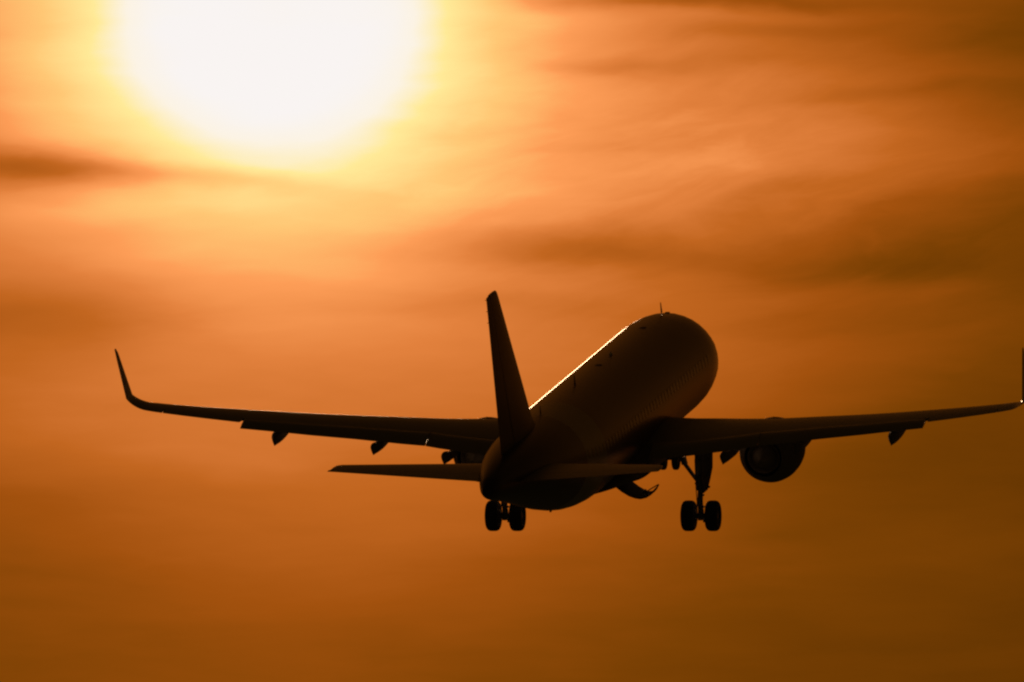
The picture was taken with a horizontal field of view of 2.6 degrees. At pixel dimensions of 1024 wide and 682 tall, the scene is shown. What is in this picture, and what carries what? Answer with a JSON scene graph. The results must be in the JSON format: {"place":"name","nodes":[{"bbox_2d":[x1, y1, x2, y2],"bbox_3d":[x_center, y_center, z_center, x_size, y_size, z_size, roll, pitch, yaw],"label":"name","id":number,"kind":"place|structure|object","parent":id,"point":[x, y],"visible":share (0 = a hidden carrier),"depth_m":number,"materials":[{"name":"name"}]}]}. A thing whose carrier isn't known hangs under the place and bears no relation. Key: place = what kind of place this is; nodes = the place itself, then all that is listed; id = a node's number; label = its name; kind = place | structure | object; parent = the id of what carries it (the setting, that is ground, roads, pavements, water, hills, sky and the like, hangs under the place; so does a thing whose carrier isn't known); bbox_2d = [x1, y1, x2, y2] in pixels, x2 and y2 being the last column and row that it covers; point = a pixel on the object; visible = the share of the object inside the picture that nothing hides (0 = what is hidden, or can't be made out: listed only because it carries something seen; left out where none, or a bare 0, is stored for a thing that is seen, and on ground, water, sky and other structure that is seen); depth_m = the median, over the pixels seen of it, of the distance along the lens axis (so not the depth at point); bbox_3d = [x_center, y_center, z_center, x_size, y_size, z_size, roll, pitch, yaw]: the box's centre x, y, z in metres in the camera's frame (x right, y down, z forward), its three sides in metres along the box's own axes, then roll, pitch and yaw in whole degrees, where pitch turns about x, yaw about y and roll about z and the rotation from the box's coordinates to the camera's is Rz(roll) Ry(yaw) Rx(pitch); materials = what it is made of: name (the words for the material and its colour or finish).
{"place":"outdoors","nodes":[
{"label":"outdoors","id":0,"kind":"place"},
{"bbox_2d":[0,0,1023,681],"label":"sky","id":1,"kind":"structure","parent":0,"point":[299,206],"materials":[{"name":"orange"}]},
{"bbox_2d":[114,290,1023,530],"bbox_3d":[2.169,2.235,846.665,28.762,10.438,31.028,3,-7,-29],"label":"airliner","id":2,"kind":"object","parent":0,"point":[615,411],"visible":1,"depth_m":848.55,"materials":[{"name":"paint"}]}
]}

